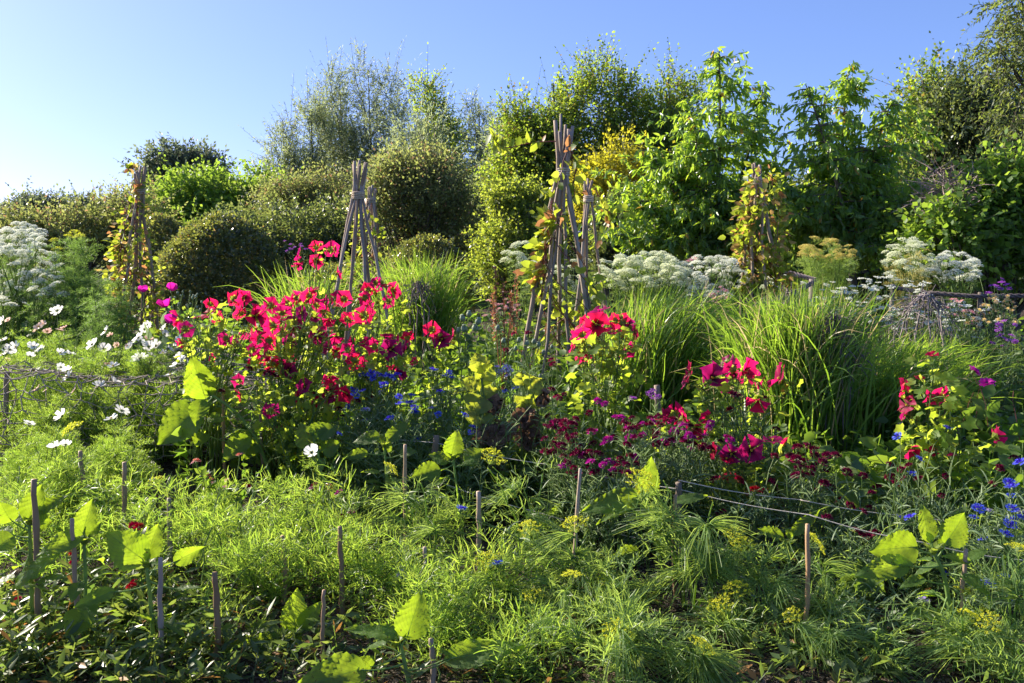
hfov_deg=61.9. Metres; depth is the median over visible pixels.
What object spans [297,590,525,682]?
sunflower plant
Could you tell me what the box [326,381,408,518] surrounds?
cornflower plant
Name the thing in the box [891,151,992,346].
dead shrub
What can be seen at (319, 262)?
mallow plant
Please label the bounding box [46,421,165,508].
dill plant
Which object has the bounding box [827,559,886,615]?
shade plant
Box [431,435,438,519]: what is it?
wooden stake
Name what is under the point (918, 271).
umbel plant
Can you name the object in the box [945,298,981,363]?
pink flower plant
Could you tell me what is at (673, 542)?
bamboo cane
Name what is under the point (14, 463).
cosmos plant
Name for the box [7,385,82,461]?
cosmos plant
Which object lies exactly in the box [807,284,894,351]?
yarrow plant
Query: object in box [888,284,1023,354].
willow fence
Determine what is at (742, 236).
climbing vine
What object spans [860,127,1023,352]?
hazel shrub
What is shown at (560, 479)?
burgundy flower plant
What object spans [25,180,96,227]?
skyline tree
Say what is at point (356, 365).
mallow plant
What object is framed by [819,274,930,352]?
yarrow plant
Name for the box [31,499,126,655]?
sunflower plant
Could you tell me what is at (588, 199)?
wigwam
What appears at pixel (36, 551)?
bamboo cane
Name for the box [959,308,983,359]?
snapdragon plant
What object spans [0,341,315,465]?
jute net
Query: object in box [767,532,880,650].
dill plant
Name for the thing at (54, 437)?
cosmos plant
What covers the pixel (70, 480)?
cosmos plant
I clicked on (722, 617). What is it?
dill plant
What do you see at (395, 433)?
sunflower plant
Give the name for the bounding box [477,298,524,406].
pink flower plant
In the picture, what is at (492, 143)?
willow tree
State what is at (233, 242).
dome bush
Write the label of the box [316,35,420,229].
willow tree
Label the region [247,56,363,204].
willow tree
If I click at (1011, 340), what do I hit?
purple flower plant
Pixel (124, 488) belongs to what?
bamboo cane
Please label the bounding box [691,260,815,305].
willow fence
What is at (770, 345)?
grass clump
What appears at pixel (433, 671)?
bamboo cane
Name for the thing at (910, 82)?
hornbeam tree
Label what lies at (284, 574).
bamboo cane
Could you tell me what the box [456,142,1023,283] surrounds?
hedge
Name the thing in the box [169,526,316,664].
cosmos plant
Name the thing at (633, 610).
thread foliage
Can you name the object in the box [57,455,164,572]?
cosmos plant
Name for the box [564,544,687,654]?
dill plant
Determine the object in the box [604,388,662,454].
magenta flower plant
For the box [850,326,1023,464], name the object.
grass clump
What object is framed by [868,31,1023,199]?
dark tree
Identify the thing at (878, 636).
dill plant
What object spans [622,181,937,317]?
light shrub
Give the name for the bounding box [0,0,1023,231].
sky
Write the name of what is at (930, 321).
yarrow plant
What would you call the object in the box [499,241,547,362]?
umbel plant
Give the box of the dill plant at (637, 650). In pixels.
[536,597,698,682]
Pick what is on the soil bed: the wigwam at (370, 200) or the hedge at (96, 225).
the wigwam at (370, 200)
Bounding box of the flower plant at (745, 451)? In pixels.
[704,434,806,547]
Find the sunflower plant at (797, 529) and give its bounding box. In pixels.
[754,509,832,594]
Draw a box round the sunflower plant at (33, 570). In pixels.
[0,484,69,636]
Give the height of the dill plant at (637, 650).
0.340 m
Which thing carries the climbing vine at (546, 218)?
attached to the wigwam at (560, 195)
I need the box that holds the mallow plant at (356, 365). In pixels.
[316,303,426,489]
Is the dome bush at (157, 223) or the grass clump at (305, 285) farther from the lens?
the dome bush at (157, 223)
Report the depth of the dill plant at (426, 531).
3.33 m
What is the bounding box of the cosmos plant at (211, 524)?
[163,465,286,627]
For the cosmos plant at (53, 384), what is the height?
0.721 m
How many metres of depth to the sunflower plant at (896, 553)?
2.79 m
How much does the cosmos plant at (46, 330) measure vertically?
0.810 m
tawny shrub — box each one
[225,146,366,263]
[317,103,490,271]
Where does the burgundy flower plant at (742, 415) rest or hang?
on the soil bed
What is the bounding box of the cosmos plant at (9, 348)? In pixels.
[0,315,55,436]
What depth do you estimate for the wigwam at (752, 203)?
6.88 m
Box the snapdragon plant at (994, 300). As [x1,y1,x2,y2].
[978,293,1022,424]
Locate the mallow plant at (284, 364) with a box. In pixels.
[246,286,358,484]
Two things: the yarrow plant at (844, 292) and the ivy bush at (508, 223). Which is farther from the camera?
the ivy bush at (508, 223)
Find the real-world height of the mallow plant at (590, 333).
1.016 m
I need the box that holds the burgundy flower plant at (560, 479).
[525,415,600,554]
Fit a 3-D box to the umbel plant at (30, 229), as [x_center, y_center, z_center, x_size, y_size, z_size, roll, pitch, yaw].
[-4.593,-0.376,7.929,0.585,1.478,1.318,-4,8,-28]
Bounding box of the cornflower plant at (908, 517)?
[864,425,972,600]
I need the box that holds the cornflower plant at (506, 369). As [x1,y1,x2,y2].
[464,364,520,477]
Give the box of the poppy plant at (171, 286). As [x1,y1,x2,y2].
[138,282,184,392]
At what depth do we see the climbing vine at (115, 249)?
7.28 m
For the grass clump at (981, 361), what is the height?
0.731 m
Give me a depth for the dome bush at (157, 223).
12.86 m
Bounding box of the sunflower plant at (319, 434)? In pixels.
[294,422,341,508]
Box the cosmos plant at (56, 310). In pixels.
[26,305,100,409]
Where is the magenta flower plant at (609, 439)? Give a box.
[556,396,648,539]
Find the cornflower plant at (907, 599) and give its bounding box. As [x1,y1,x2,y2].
[817,574,930,654]
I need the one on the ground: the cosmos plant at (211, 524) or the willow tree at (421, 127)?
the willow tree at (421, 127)
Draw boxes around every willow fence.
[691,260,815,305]
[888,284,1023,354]
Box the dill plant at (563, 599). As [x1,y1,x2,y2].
[504,566,613,657]
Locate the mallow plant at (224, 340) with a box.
[166,288,278,486]
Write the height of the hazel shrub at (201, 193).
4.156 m
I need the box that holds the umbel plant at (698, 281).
[670,254,749,351]
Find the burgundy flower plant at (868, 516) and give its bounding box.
[800,451,918,566]
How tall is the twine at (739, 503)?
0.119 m
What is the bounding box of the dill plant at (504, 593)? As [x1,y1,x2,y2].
[449,548,549,649]
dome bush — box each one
[116,211,214,320]
[149,210,292,334]
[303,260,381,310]
[381,231,476,315]
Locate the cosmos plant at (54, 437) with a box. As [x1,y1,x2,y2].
[0,408,110,502]
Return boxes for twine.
[337,430,1022,560]
[443,483,867,627]
[678,480,1020,528]
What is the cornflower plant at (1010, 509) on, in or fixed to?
on the soil bed
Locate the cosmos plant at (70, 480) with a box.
[2,439,115,542]
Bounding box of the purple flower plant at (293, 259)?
[279,240,313,294]
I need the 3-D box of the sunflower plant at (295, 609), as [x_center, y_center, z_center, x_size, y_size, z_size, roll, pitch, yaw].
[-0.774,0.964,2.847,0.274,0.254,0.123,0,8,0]
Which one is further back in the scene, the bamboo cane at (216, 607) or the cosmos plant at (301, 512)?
the cosmos plant at (301, 512)
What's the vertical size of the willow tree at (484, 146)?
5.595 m
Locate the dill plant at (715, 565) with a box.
[641,502,764,616]
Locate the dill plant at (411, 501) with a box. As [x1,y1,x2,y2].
[355,462,454,564]
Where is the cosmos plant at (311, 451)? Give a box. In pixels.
[297,443,393,548]
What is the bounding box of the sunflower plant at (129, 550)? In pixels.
[73,524,205,680]
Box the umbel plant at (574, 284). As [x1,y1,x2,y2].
[547,258,607,369]
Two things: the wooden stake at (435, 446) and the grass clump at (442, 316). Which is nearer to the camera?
the wooden stake at (435, 446)
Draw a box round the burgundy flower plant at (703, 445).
[645,419,745,555]
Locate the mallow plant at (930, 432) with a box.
[883,351,1009,551]
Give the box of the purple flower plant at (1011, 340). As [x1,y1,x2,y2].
[972,319,1023,429]
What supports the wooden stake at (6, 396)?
on the soil bed
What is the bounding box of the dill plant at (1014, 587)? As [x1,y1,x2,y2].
[949,536,1023,653]
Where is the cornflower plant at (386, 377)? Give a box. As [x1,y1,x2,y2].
[337,368,404,505]
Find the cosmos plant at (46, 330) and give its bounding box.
[3,317,69,420]
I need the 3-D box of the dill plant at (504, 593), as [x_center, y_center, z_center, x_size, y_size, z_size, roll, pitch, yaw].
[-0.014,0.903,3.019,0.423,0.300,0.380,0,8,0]
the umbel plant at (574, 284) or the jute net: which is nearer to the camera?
the jute net
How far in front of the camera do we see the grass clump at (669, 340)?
5.45 m
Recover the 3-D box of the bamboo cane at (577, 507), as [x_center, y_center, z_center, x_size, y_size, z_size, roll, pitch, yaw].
[0.226,0.748,3.124,0.054,0.583,0.020,0,8,0]
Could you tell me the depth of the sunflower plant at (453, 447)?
3.70 m
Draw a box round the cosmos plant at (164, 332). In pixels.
[117,320,188,402]
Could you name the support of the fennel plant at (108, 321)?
on the soil bed
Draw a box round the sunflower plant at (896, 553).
[853,504,990,642]
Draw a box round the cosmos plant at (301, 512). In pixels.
[251,477,340,587]
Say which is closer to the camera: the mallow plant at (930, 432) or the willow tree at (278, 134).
the mallow plant at (930, 432)
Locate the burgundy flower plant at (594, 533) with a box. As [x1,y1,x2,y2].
[554,448,659,583]
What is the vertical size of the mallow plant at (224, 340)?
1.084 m
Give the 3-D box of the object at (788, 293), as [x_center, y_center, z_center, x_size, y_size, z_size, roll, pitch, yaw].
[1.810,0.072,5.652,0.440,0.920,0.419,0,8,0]
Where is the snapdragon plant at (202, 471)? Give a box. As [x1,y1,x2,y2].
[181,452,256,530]
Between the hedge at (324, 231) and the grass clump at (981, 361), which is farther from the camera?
the hedge at (324, 231)
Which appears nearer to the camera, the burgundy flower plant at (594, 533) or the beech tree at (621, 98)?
the burgundy flower plant at (594, 533)
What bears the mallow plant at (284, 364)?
on the soil bed
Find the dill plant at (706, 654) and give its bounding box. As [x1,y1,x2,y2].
[644,624,760,682]
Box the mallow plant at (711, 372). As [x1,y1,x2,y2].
[681,354,808,468]
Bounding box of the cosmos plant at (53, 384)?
[1,342,90,446]
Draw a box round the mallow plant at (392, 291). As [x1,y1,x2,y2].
[351,277,417,412]
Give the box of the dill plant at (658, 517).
[603,467,736,622]
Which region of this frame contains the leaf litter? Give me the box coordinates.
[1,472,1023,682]
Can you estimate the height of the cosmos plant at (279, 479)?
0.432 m
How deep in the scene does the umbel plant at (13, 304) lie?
6.91 m
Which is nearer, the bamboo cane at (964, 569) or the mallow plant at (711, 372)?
the bamboo cane at (964, 569)
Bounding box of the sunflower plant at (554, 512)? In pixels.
[524,500,564,554]
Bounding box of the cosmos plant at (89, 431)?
[42,361,141,460]
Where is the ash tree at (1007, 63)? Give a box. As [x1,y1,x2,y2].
[945,0,1023,158]
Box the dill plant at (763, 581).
[719,525,826,637]
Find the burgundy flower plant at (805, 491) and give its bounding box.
[771,442,848,580]
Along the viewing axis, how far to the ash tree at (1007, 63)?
12.10 m
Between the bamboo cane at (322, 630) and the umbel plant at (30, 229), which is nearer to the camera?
the bamboo cane at (322, 630)
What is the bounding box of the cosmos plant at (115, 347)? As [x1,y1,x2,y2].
[91,332,156,443]
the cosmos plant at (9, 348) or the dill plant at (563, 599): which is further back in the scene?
the cosmos plant at (9, 348)
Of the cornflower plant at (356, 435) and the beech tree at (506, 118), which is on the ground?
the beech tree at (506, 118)
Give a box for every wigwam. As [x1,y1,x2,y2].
[119,166,160,356]
[316,160,399,406]
[341,185,386,347]
[521,114,602,398]
[561,178,609,371]
[739,163,778,320]
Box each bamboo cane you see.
[31,479,41,639]
[70,518,81,650]
[78,451,86,502]
[121,462,126,530]
[157,557,163,669]
[167,498,173,586]
[212,571,220,664]
[222,393,226,487]
[259,415,266,490]
[280,535,287,603]
[320,589,325,660]
[337,526,344,615]
[403,444,407,555]
[423,546,428,597]
[429,638,436,682]
[476,491,481,580]
[568,468,581,611]
[671,494,676,594]
[803,523,810,644]
[960,548,967,656]
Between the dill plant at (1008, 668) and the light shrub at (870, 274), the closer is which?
the dill plant at (1008, 668)
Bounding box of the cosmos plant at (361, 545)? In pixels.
[301,504,430,621]
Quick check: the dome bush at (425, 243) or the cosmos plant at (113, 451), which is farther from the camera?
the dome bush at (425, 243)
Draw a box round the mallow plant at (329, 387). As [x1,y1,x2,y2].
[229,367,364,505]
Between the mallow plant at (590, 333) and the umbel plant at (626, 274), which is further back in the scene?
the umbel plant at (626, 274)
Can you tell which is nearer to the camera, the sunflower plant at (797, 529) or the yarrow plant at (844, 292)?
the sunflower plant at (797, 529)
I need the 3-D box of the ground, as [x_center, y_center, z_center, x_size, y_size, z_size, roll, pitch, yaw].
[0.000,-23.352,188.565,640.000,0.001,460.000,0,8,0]
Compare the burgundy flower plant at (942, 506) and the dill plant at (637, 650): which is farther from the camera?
the burgundy flower plant at (942, 506)
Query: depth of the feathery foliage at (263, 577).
3.37 m
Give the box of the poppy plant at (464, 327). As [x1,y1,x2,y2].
[447,310,499,409]
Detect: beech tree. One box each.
[454,64,598,222]
[458,39,645,283]
[559,30,682,238]
[612,37,742,189]
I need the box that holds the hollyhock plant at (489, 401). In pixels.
[452,353,519,523]
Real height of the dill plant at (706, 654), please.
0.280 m
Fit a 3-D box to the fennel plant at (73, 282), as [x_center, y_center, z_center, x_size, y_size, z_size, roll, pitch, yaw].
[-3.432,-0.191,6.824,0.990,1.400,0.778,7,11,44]
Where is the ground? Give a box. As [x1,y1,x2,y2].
[0,232,1022,309]
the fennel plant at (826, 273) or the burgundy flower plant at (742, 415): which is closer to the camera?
the burgundy flower plant at (742, 415)
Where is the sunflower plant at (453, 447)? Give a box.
[409,429,489,549]
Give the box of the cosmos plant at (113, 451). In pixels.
[83,404,163,502]
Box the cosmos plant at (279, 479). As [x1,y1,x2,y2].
[188,468,332,575]
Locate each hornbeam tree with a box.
[398,42,476,170]
[862,28,977,190]
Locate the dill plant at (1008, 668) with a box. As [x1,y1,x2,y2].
[927,620,1023,682]
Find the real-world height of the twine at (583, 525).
0.250 m
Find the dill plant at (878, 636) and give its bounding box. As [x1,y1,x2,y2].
[793,596,938,682]
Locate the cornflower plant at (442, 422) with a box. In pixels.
[409,367,472,505]
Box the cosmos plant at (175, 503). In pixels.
[111,472,222,581]
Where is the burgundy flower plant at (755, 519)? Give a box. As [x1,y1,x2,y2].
[690,452,805,581]
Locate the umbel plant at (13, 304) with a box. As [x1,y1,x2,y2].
[0,227,63,383]
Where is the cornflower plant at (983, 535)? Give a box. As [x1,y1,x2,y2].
[940,503,1023,643]
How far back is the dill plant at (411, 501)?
3.51 m
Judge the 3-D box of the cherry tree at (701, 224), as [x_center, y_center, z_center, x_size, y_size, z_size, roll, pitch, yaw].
[2.449,-1.954,11.334,3.201,3.717,1.814,0,8,0]
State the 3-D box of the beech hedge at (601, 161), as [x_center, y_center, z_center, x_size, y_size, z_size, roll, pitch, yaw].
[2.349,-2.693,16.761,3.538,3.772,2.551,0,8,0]
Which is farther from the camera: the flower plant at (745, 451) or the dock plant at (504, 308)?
the dock plant at (504, 308)
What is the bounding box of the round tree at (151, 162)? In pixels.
[114,131,236,220]
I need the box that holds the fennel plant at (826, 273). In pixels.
[794,236,860,328]
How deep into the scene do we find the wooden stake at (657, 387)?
4.97 m
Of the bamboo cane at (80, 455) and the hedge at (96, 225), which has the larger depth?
the hedge at (96, 225)
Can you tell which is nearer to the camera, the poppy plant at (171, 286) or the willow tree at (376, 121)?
the poppy plant at (171, 286)
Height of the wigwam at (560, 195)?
2.277 m
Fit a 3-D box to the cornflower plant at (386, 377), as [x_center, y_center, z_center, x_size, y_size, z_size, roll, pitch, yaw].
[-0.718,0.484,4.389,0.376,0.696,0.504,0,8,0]
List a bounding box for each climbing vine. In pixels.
[94,162,167,338]
[342,198,395,296]
[485,127,634,368]
[718,161,802,337]
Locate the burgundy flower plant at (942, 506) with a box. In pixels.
[873,452,1023,588]
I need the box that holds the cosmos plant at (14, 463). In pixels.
[0,419,73,507]
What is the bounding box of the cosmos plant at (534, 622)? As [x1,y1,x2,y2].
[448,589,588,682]
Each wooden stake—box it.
[2,373,9,459]
[91,399,97,443]
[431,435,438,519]
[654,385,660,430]
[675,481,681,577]
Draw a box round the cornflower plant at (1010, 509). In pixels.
[940,457,1023,624]
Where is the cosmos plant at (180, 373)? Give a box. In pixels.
[131,352,230,471]
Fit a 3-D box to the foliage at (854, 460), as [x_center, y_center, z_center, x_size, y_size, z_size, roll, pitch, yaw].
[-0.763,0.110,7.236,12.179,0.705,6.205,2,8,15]
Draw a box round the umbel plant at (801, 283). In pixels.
[762,274,807,300]
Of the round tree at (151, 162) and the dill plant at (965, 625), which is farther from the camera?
the round tree at (151, 162)
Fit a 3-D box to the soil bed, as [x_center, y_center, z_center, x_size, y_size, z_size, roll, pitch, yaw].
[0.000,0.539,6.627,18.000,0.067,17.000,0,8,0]
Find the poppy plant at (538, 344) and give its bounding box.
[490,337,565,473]
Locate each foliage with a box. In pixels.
[0,296,1023,561]
[0,352,582,682]
[0,483,1023,682]
[225,439,1023,682]
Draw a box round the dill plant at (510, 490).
[467,446,578,576]
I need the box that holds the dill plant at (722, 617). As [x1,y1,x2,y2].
[660,579,785,664]
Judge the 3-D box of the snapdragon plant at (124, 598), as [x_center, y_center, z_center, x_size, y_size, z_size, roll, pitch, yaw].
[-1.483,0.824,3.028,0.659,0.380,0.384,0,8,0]
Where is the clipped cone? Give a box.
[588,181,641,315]
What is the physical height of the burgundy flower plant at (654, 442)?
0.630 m
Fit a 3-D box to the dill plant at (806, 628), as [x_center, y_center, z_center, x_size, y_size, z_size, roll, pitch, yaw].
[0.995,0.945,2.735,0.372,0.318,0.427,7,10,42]
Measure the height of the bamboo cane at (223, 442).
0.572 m
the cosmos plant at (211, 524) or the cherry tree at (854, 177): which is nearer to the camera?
the cosmos plant at (211, 524)
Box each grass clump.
[217,257,400,368]
[334,245,517,378]
[573,276,786,449]
[673,275,924,479]
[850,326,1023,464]
[867,328,1023,417]
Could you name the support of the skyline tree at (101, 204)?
on the ground
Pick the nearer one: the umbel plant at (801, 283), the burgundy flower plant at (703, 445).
the burgundy flower plant at (703, 445)
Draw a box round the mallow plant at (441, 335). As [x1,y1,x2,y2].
[415,320,465,425]
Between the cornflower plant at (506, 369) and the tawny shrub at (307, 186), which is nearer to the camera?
the cornflower plant at (506, 369)
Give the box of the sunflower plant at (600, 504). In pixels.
[580,456,707,591]
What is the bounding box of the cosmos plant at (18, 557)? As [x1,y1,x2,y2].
[0,445,101,571]
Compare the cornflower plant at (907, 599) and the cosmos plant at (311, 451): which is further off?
the cosmos plant at (311, 451)
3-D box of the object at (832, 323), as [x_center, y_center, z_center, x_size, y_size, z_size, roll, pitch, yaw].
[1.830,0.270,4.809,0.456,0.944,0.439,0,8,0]
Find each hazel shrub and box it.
[133,144,310,255]
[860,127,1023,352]
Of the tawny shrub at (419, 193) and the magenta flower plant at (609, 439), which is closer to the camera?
the magenta flower plant at (609, 439)
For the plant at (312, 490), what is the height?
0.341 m
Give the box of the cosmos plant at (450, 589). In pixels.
[394,535,511,632]
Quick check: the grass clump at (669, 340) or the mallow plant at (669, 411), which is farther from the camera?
the grass clump at (669, 340)
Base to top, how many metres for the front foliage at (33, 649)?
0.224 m
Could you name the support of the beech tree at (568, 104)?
on the ground
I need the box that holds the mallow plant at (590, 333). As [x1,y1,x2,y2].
[559,305,652,470]
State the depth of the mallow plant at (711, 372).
4.17 m
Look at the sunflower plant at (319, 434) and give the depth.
4.05 m
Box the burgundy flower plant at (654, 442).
[596,413,719,566]
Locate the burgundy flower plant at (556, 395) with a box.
[498,331,597,519]
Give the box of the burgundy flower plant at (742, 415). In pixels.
[713,357,795,522]
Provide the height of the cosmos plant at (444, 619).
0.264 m
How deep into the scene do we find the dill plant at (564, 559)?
3.09 m
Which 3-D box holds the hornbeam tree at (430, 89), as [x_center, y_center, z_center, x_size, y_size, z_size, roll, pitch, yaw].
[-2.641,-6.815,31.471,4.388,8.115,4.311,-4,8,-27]
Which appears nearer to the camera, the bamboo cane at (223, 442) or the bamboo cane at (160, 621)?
the bamboo cane at (160, 621)
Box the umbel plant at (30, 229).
[0,221,48,354]
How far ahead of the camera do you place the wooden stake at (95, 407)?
4.99 m
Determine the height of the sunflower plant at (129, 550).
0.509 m
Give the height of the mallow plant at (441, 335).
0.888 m
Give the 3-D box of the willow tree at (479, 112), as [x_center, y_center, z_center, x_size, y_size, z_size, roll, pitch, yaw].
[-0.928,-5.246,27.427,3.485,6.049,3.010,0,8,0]
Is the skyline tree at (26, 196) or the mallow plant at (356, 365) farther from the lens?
the skyline tree at (26, 196)
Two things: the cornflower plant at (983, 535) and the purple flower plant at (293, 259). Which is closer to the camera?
the cornflower plant at (983, 535)
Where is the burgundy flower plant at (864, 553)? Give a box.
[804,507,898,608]
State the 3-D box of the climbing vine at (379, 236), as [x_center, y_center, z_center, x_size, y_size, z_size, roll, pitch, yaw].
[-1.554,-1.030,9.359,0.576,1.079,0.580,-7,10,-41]
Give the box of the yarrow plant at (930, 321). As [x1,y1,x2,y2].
[883,294,977,352]
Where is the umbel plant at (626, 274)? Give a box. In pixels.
[597,250,695,314]
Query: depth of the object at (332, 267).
14.69 m
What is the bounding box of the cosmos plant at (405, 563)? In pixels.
[345,526,451,616]
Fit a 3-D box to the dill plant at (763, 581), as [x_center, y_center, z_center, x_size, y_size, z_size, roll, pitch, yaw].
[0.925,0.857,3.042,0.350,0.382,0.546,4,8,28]
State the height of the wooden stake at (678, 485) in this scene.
0.440 m
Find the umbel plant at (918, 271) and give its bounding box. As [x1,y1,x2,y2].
[880,236,945,346]
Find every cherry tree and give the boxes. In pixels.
[578,46,800,313]
[757,60,955,325]
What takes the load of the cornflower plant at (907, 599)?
on the soil bed
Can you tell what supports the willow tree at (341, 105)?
on the ground
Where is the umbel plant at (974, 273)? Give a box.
[923,250,989,350]
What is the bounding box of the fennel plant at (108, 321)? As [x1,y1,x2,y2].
[58,281,154,374]
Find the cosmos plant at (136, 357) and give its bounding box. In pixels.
[103,331,180,452]
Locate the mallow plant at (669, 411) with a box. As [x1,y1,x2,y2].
[647,386,770,504]
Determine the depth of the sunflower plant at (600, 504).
3.24 m
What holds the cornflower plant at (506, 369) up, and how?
on the soil bed
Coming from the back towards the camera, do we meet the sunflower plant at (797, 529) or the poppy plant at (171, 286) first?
the poppy plant at (171, 286)
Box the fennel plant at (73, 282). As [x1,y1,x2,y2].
[28,229,132,366]
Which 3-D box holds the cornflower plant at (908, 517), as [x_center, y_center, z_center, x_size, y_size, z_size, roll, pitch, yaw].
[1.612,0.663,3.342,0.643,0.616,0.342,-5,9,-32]
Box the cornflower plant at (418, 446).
[355,393,460,524]
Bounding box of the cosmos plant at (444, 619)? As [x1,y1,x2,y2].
[374,583,490,682]
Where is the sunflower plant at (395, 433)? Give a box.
[343,420,416,533]
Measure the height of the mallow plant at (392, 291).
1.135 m
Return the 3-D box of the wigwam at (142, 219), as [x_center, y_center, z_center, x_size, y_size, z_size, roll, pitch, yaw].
[-3.285,-0.498,7.356,0.411,2.010,0.409,7,10,41]
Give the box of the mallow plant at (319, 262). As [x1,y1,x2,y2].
[291,240,345,422]
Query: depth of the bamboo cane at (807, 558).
2.84 m
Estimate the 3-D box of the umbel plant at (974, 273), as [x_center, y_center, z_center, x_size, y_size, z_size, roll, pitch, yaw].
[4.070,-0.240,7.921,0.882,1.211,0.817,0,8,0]
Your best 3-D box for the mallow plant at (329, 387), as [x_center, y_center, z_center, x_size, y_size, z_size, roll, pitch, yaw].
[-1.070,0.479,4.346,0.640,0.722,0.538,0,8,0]
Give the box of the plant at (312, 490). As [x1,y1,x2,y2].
[242,482,362,560]
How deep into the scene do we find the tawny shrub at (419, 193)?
16.39 m
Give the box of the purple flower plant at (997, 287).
[979,277,1023,408]
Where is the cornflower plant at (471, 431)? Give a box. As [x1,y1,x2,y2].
[333,386,531,544]
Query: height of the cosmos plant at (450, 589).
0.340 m
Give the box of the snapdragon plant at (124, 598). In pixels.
[5,521,195,633]
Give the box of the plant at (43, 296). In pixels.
[8,269,82,377]
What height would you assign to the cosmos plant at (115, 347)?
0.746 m
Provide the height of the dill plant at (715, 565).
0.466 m
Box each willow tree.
[238,75,329,243]
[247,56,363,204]
[298,42,383,192]
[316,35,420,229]
[338,65,443,236]
[342,84,476,222]
[438,84,497,179]
[455,89,545,209]
[461,94,513,180]
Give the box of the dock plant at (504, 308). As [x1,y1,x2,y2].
[488,266,519,388]
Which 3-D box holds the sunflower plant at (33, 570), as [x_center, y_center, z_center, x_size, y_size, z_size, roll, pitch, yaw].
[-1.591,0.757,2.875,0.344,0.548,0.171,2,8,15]
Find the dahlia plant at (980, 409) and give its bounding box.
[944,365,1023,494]
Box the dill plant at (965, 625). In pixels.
[902,586,1023,682]
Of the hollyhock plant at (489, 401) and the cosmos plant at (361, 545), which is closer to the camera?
the cosmos plant at (361, 545)
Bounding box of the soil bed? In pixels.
[0,308,1023,682]
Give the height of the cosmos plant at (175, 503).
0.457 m
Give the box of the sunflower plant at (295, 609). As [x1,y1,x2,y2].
[237,587,321,654]
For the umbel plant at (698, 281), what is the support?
on the soil bed
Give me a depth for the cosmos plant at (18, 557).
3.47 m
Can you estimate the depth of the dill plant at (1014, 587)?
2.71 m
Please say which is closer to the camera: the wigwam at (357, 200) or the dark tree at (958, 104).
the wigwam at (357, 200)
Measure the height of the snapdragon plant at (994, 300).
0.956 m
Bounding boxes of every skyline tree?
[0,176,55,238]
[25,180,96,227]
[89,184,134,235]
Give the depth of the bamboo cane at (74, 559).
2.73 m
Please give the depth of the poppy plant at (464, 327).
4.77 m
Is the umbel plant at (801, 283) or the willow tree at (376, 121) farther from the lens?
the willow tree at (376, 121)
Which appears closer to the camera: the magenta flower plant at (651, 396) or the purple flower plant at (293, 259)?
the magenta flower plant at (651, 396)
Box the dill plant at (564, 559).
[509,515,619,613]
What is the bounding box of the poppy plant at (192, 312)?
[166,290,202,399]
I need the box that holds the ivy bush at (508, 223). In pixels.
[460,162,580,321]
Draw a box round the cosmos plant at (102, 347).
[54,325,131,432]
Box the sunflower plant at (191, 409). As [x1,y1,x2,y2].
[157,356,294,496]
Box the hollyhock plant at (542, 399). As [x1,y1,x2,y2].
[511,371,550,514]
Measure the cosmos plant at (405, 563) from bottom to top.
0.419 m
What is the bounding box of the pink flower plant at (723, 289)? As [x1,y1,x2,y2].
[706,286,733,418]
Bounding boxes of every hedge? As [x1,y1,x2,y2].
[0,156,187,289]
[182,178,490,291]
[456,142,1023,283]
[550,105,709,242]
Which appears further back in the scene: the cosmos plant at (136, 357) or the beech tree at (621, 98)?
the beech tree at (621, 98)
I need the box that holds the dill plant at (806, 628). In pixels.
[754,576,886,680]
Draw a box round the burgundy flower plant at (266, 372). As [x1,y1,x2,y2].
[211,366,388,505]
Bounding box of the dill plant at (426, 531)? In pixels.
[383,474,487,586]
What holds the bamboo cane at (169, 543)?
on the soil bed
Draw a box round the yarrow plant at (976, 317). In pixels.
[938,298,1020,360]
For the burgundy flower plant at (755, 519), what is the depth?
3.49 m
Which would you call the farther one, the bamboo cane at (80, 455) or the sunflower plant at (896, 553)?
the bamboo cane at (80, 455)
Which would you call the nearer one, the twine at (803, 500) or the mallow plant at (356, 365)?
the twine at (803, 500)
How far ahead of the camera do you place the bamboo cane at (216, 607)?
2.71 m

